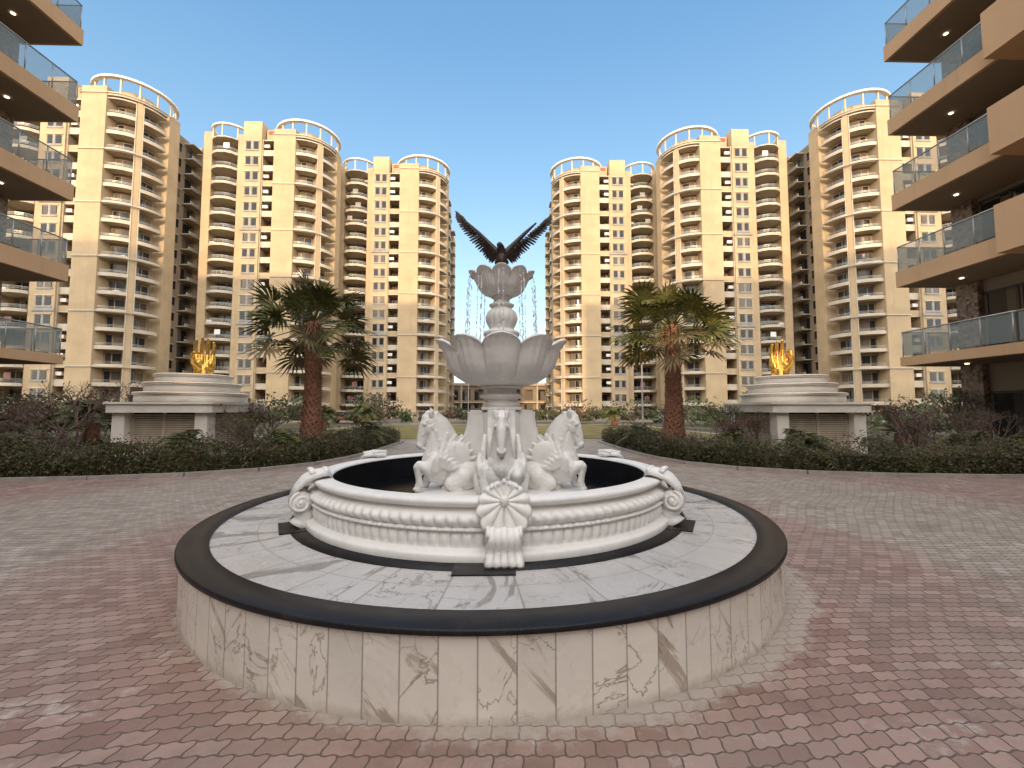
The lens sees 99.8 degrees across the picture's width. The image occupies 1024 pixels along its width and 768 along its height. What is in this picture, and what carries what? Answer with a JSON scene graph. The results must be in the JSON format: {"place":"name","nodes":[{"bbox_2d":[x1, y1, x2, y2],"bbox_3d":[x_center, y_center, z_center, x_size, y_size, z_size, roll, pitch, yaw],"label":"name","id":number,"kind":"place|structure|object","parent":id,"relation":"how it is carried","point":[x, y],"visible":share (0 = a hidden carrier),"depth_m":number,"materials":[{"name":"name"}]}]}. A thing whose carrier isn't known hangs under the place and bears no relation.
{"place":"outdoors","nodes":[
{"label":"outdoors","id":0,"kind":"place"},
{"bbox_2d":[0,73,203,411],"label":"apartment tower","id":1,"kind":"structure","parent":0,"point":[120,305],"depth_m":58.31,"materials":[{"name":"concrete"}]},
{"bbox_2d":[195,119,348,417],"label":"apartment tower","id":2,"kind":"structure","parent":0,"point":[270,205],"depth_m":66.90,"materials":[{"name":"concrete"}]},
{"bbox_2d":[335,154,455,418],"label":"apartment tower","id":3,"kind":"structure","parent":0,"point":[397,245],"depth_m":76.28,"materials":[{"name":"concrete"}]},
{"bbox_2d":[18,0,941,382],"label":"sky","id":4,"kind":"structure","parent":0,"point":[500,92],"materials":[{"name":"blue"}]},
{"bbox_2d":[5,422,956,442],"bbox_3d":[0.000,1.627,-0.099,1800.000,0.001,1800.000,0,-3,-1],"label":"ground","id":5,"kind":"structure","parent":0,"point":[700,427],"depth_m":40.54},
{"bbox_2d":[326,411,359,422],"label":"parked car","id":6,"kind":"object","parent":5,"relation":"on","point":[341,416],"visible":0.39,"depth_m":52.06,"materials":[{"name":"paint"}]},
{"bbox_2d":[0,389,963,433],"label":"distant shrubs","id":7,"kind":"object","parent":5,"relation":"on","point":[546,414],"visible":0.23,"depth_m":45.81,"materials":[{"name":"green plant"}]},
{"bbox_2d":[9,425,1017,456],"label":"garden shrubs","id":8,"kind":"object","parent":5,"relation":"on","point":[108,438],"visible":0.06,"depth_m":16.84,"materials":[{"name":"green plant"}]},
{"bbox_2d":[271,411,884,421],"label":"boundary fence","id":9,"kind":"object","parent":5,"relation":"on","point":[460,420],"visible":0.02,"depth_m":56.92,"materials":[{"name":"paint"}]},
{"bbox_2d":[649,411,663,422],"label":"parked car","id":10,"kind":"object","parent":5,"relation":"on","point":[659,421],"visible":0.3,"depth_m":53.46,"materials":[{"name":"metal"}]},
{"bbox_2d":[260,425,715,438],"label":"lawn","id":11,"kind":"structure","parent":0,"point":[588,431],"depth_m":33.29,"materials":[{"name":"green plant"}]},
{"bbox_2d":[294,406,352,430],"bbox_3d":[-14.267,2.601,32.288,3.803,1.916,3.950,-2,-4,29],"label":"cycad plant","id":12,"kind":"object","parent":11,"relation":"on","point":[325,415],"visible":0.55,"depth_m":32.38,"materials":[{"name":"green plant"}]},
{"bbox_2d":[335,403,386,425],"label":"cycad plant","id":13,"kind":"object","parent":11,"relation":"on","point":[361,410],"visible":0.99,"depth_m":39.29,"materials":[{"name":"green plant"}]},
{"bbox_2d":[594,406,632,425],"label":"cycad plant","id":14,"kind":"object","parent":11,"relation":"on","point":[613,417],"visible":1,"depth_m":42.87,"materials":[{"name":"green plant"}]},
{"bbox_2d":[641,343,657,427],"bbox_3d":[7.891,0.362,24.223,1.300,5.409,0.220,0,-3,-1],"label":"street lamp","id":15,"kind":"object","parent":11,"relation":"on","point":[642,389],"visible":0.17,"depth_m":24.19,"materials":[{"name":"black metal"}]},
{"bbox_2d":[259,422,718,441],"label":"concrete path","id":16,"kind":"structure","parent":0,"point":[582,423],"depth_m":48.22,"materials":[{"name":"grey concrete"}]},
{"bbox_2d":[649,409,698,427],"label":"cycad plant","id":17,"kind":"object","parent":16,"relation":"on","point":[690,422],"visible":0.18,"depth_m":35.43,"materials":[{"name":"green plant"}]},
{"bbox_2d":[454,383,545,411],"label":"gatehouse building","id":18,"kind":"structure","parent":0,"point":[533,398],"depth_m":103.82,"materials":[{"name":"beige paint"}]},
{"bbox_2d":[0,442,1023,767],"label":"paved plaza","id":19,"kind":"structure","parent":0,"point":[896,640],"depth_m":2.78,"materials":[{"name":"brick"}]},
{"bbox_2d":[0,0,83,363],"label":"balcony apartment building","id":20,"kind":"structure","parent":19,"relation":"on","point":[26,95],"depth_m":15.56,"materials":[{"name":"paint"}]},
{"bbox_2d":[0,441,403,481],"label":"bed kerb","id":21,"kind":"structure","parent":19,"relation":"on","point":[75,478],"depth_m":10.35,"materials":[{"name":"stone"}]},
{"bbox_2d":[43,442,396,456],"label":"planting bed soil","id":22,"kind":"structure","parent":19,"relation":"on","point":[108,443],"depth_m":18.64,"materials":[{"name":"brown soil"}]},
{"bbox_2d":[0,395,19,409],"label":"tree","id":23,"kind":"object","parent":22,"relation":"on","point":[5,402],"visible":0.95,"depth_m":13.52,"materials":[{"name":"green plant"}]},
{"bbox_2d":[0,420,27,437],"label":"tree","id":24,"kind":"object","parent":22,"relation":"on","point":[4,426],"visible":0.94,"depth_m":12.52,"materials":[{"name":"green plant"}]},
{"bbox_2d":[0,433,45,455],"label":"cycad plant","id":25,"kind":"object","parent":22,"relation":"on","point":[2,438],"visible":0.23,"depth_m":11.77,"materials":[{"name":"green plant"}]},
{"bbox_2d":[0,418,56,449],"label":"cycad plant","id":26,"kind":"object","parent":22,"relation":"on","point":[19,430],"visible":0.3,"depth_m":13.86,"materials":[{"name":"green plant"}]},
{"bbox_2d":[0,387,59,420],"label":"tree","id":27,"kind":"object","parent":22,"relation":"on","point":[2,392],"visible":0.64,"depth_m":15.06,"materials":[{"name":"green plant"}]},
{"bbox_2d":[13,430,77,455],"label":"tree","id":28,"kind":"object","parent":22,"relation":"on","point":[37,435],"visible":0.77,"depth_m":11.83,"materials":[{"name":"green plant"}]},
{"bbox_2d":[2,396,99,455],"bbox_3d":[-14.198,1.398,13.311,1.987,2.053,2.002,-3,-4,37],"label":"tree","id":29,"kind":"object","parent":22,"relation":"on","point":[43,421],"visible":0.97,"depth_m":13.13,"materials":[{"name":"brown plant"}]},
{"bbox_2d":[10,380,118,454],"bbox_3d":[-15.303,1.175,14.807,2.583,2.689,2.603,-2,-4,35],"label":"tree","id":30,"kind":"object","parent":22,"relation":"on","point":[56,427],"visible":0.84,"depth_m":14.99,"materials":[{"name":"brown plant"}]},
{"bbox_2d":[22,399,111,445],"bbox_3d":[-19.247,1.728,19.327,4.309,2.090,4.149,0,-4,8],"label":"cycad plant","id":31,"kind":"object","parent":22,"relation":"on","point":[93,429],"visible":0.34,"depth_m":19.16,"materials":[{"name":"green plant"}]},
{"bbox_2d":[77,443,126,455],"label":"shrub","id":32,"kind":"object","parent":22,"relation":"on","point":[103,446],"visible":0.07,"depth_m":12.13,"materials":[{"name":"green plant"}]},
{"bbox_2d":[86,381,142,406],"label":"tree","id":33,"kind":"object","parent":22,"relation":"on","point":[130,396],"visible":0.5,"depth_m":18.54,"materials":[{"name":"green plant"}]},
{"bbox_2d":[149,437,202,455],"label":"cycad plant","id":34,"kind":"object","parent":22,"relation":"on","point":[180,443],"visible":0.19,"depth_m":11.45,"materials":[{"name":"green plant"}]},
{"bbox_2d":[103,337,266,455],"bbox_3d":[-11.380,0.434,15.429,3.480,4.202,3.480,0,-3,-1],"label":"hand monument","id":35,"kind":"object","parent":22,"relation":"on","point":[161,404],"visible":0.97,"depth_m":14.11,"materials":[{"name":"white paint"}]},
{"bbox_2d":[151,429,219,454],"bbox_3d":[-9.495,1.854,12.771,2.154,1.045,2.075,0,-3,-1],"label":"cycad plant","id":36,"kind":"object","parent":22,"relation":"on","point":[183,434],"visible":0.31,"depth_m":12.63,"materials":[{"name":"green plant"}]},
{"bbox_2d":[0,421,400,477],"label":"hedge","id":37,"kind":"object","parent":22,"relation":"on","point":[17,461],"visible":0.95,"depth_m":10.82,"materials":[{"name":"green plant"}]},
{"bbox_2d":[215,410,260,448],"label":"tree","id":38,"kind":"object","parent":22,"relation":"on","point":[232,438],"visible":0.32,"depth_m":13.17,"materials":[{"name":"green plant"}]},
{"bbox_2d":[215,417,264,449],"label":"tree","id":39,"kind":"object","parent":22,"relation":"on","point":[248,427],"visible":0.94,"depth_m":12.21,"materials":[{"name":"green plant"}]},
{"bbox_2d":[219,395,272,444],"bbox_3d":[-8.415,1.399,13.726,1.823,2.115,1.327,-3,-5,43],"label":"tree","id":40,"kind":"object","parent":22,"relation":"on","point":[252,410],"visible":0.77,"depth_m":13.76,"materials":[{"name":"green plant"}]},
{"bbox_2d":[209,410,293,451],"bbox_3d":[-8.145,1.616,13.485,2.181,1.634,1.462,3,-4,-39],"label":"tree","id":41,"kind":"object","parent":22,"relation":"on","point":[273,420],"visible":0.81,"depth_m":13.72,"materials":[{"name":"green plant"}]},
{"bbox_2d":[258,428,313,462],"bbox_3d":[-7.058,1.875,13.113,2.075,1.045,2.154,2,-4,-27],"label":"cycad plant","id":42,"kind":"object","parent":22,"relation":"on","point":[284,436],"visible":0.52,"depth_m":12.86,"materials":[{"name":"green plant"}]},
{"bbox_2d":[276,399,326,420],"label":"tree","id":43,"kind":"object","parent":22,"relation":"on","point":[293,411],"visible":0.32,"depth_m":17.97,"materials":[{"name":"green plant"}]},
{"bbox_2d":[236,260,384,444],"bbox_3d":[-6.826,-0.627,15.060,4.942,6.303,4.695,0,-3,-1],"label":"fan palm tree","id":44,"kind":"object","parent":22,"relation":"on","point":[310,298],"visible":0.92,"depth_m":14.63,"materials":[{"name":"green plant"}]},
{"bbox_2d":[324,431,362,450],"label":"cycad plant","id":45,"kind":"object","parent":22,"relation":"on","point":[340,432],"visible":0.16,"depth_m":15.29,"materials":[{"name":"green plant"}]},
{"bbox_2d":[347,422,400,443],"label":"cycad plant","id":46,"kind":"object","parent":22,"relation":"on","point":[370,425],"visible":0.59,"depth_m":17.82,"materials":[{"name":"green plant"}]},
{"bbox_2d":[174,262,787,725],"bbox_3d":[-0.248,0.251,5.250,6.000,3.335,6.000,0,-3,-1],"label":"fountain","id":47,"kind":"object","parent":19,"relation":"on","point":[370,586],"visible":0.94,"depth_m":2.87,"materials":[{"name":"stone"}]},
{"bbox_2d":[413,407,476,491],"bbox_3d":[-0.748,0.777,5.118,0.810,0.995,0.616,1,-4,-9],"label":"winged horse statue","id":48,"kind":"object","parent":47,"relation":"in","point":[441,462],"visible":0.9,"depth_m":4.91,"materials":[{"name":"white stone"}]},
{"bbox_2d":[473,407,528,494],"bbox_3d":[-0.113,0.745,4.594,0.616,0.995,0.810,0,-3,-1],"label":"winged horse statue","id":49,"kind":"object","parent":47,"relation":"in","point":[501,462],"visible":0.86,"depth_m":4.34,"materials":[{"name":"white stone"}]},
{"bbox_2d":[455,211,551,263],"bbox_3d":[-0.101,-1.786,5.392,1.239,0.815,0.371,0,-3,-1],"label":"eagle statue","id":50,"kind":"object","parent":47,"relation":"on","point":[500,252],"visible":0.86,"depth_m":5.39,"materials":[{"name":"brown metal"}]},
{"bbox_2d":[526,408,586,490],"bbox_3d":[0.482,0.779,5.150,0.794,0.995,0.616,0,-3,7],"label":"winged horse statue","id":51,"kind":"object","parent":47,"relation":"in","point":[565,464],"visible":0.91,"depth_m":4.94,"materials":[{"name":"white stone"}]},
{"bbox_2d":[606,441,956,454],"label":"planting bed soil","id":52,"kind":"structure","parent":19,"relation":"on","point":[869,453],"depth_m":17.22,"materials":[{"name":"brown soil"}]},
{"bbox_2d":[614,424,660,446],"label":"cycad plant","id":53,"kind":"object","parent":52,"relation":"on","point":[635,428],"visible":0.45,"depth_m":17.52,"materials":[{"name":"green plant"}]},
{"bbox_2d":[647,404,689,418],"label":"tree","id":54,"kind":"object","parent":52,"relation":"on","point":[661,410],"visible":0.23,"depth_m":18.87,"materials":[{"name":"green plant"}]},
{"bbox_2d":[605,278,745,442],"bbox_3d":[5.658,-0.614,15.303,4.744,6.305,5.051,0,-3,-1],"label":"fan palm tree","id":55,"kind":"object","parent":52,"relation":"on","point":[687,303],"visible":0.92,"depth_m":14.76,"materials":[{"name":"green plant"}]},
{"bbox_2d":[665,430,699,444],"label":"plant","id":56,"kind":"object","parent":52,"relation":"on","point":[675,435],"visible":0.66,"depth_m":14.01,"materials":[{"name":"green plant"}]},
{"bbox_2d":[705,414,740,449],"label":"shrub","id":57,"kind":"object","parent":52,"relation":"on","point":[725,423],"visible":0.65,"depth_m":14.51,"materials":[{"name":"green plant"}]},
{"bbox_2d":[700,402,748,431],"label":"tree","id":58,"kind":"object","parent":52,"relation":"on","point":[732,410],"visible":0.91,"depth_m":15.18,"materials":[{"name":"green plant"}]},
{"bbox_2d":[703,429,763,452],"bbox_3d":[6.810,1.868,13.002,2.075,1.045,2.154,1,-4,-23],"label":"cycad plant","id":59,"kind":"object","parent":52,"relation":"on","point":[728,434],"visible":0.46,"depth_m":12.93,"materials":[{"name":"green plant"}]},
{"bbox_2d":[718,417,765,446],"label":"shrub","id":60,"kind":"object","parent":52,"relation":"on","point":[738,426],"visible":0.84,"depth_m":12.87,"materials":[{"name":"green plant"}]},
{"bbox_2d":[737,408,770,447],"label":"tree","id":61,"kind":"object","parent":52,"relation":"on","point":[760,421],"visible":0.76,"depth_m":13.96,"materials":[{"name":"green plant"}]},
{"bbox_2d":[722,339,873,453],"bbox_3d":[10.313,0.466,15.958,3.480,4.202,3.480,0,-3,-1],"label":"hand monument","id":62,"kind":"object","parent":52,"relation":"on","point":[783,399],"visible":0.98,"depth_m":14.63,"materials":[{"name":"white paint"}]},
{"bbox_2d":[761,428,839,469],"bbox_3d":[7.947,1.793,12.120,2.244,1.089,2.161,-3,-4,38],"label":"cycad plant","id":63,"kind":"object","parent":52,"relation":"on","point":[808,437],"visible":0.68,"depth_m":11.86,"materials":[{"name":"green plant"}]},
{"bbox_2d":[601,422,1023,473],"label":"hedge","id":64,"kind":"object","parent":52,"relation":"on","point":[971,461],"visible":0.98,"depth_m":11.16,"materials":[{"name":"green plant"}]},
{"bbox_2d":[806,438,840,450],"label":"cycad plant","id":65,"kind":"object","parent":52,"relation":"on","point":[822,444],"visible":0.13,"depth_m":12.95,"materials":[{"name":"green plant"}]},
{"bbox_2d":[867,415,940,449],"bbox_3d":[15.623,1.966,17.495,2.872,1.393,2.766,3,-5,-41],"label":"cycad plant","id":66,"kind":"object","parent":52,"relation":"on","point":[888,425],"visible":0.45,"depth_m":17.28,"materials":[{"name":"green plant"}]},
{"bbox_2d":[870,398,942,454],"bbox_3d":[13.834,1.467,15.306,1.459,2.172,2.005,1,-4,-11],"label":"tree","id":67,"kind":"object","parent":52,"relation":"on","point":[888,412],"visible":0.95,"depth_m":15.26,"materials":[{"name":"brown plant"}]},
{"bbox_2d":[885,411,934,453],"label":"tree","id":68,"kind":"object","parent":52,"relation":"on","point":[910,432],"visible":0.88,"depth_m":13.51,"materials":[{"name":"green plant"}]},
{"bbox_2d":[909,416,974,453],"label":"tree","id":69,"kind":"object","parent":52,"relation":"on","point":[932,432],"visible":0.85,"depth_m":12.84,"materials":[{"name":"green plant"}]},
{"bbox_2d":[917,386,996,438],"bbox_3d":[16.426,1.348,16.224,2.001,2.515,2.985,-2,-4,30],"label":"tree","id":70,"kind":"object","parent":52,"relation":"on","point":[958,401],"visible":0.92,"depth_m":15.56,"materials":[{"name":"green plant"}]},
{"bbox_2d":[929,430,1010,453],"bbox_3d":[13.055,1.814,12.115,2.154,1.045,2.075,-3,-5,43],"label":"cycad plant","id":71,"kind":"object","parent":52,"relation":"on","point":[964,443],"visible":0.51,"depth_m":12.16,"materials":[{"name":"green plant"}]},
{"bbox_2d":[939,407,1012,437],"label":"tree","id":72,"kind":"object","parent":52,"relation":"on","point":[961,421],"visible":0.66,"depth_m":13.98,"materials":[{"name":"green plant"}]},
{"bbox_2d":[954,409,1023,451],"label":"tree","id":73,"kind":"object","parent":52,"relation":"on","point":[991,427],"visible":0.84,"depth_m":12.93,"materials":[{"name":"brown plant"}]},
{"bbox_2d":[990,435,1023,456],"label":"cycad plant","id":74,"kind":"object","parent":52,"relation":"on","point":[1019,437],"visible":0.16,"depth_m":12.68,"materials":[{"name":"green plant"}]},
{"bbox_2d":[597,440,1023,478],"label":"bed kerb","id":75,"kind":"structure","parent":19,"relation":"on","point":[945,475],"depth_m":10.65,"materials":[{"name":"stone"}]},
{"bbox_2d":[883,0,1023,451],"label":"balcony apartment building","id":76,"kind":"structure","parent":19,"relation":"on","point":[970,105],"depth_m":15.32,"materials":[{"name":"paint"}]},
{"bbox_2d":[545,157,660,417],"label":"apartment tower","id":77,"kind":"structure","parent":0,"point":[601,250],"depth_m":77.21,"materials":[{"name":"concrete"}]},
{"bbox_2d":[648,125,794,417],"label":"apartment tower","id":78,"kind":"structure","parent":0,"point":[723,233],"depth_m":68.65,"materials":[{"name":"concrete"}]},
{"bbox_2d":[787,88,962,417],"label":"apartment tower","id":79,"kind":"structure","parent":0,"point":[856,312],"depth_m":61.13,"materials":[{"name":"concrete"}]}
]}

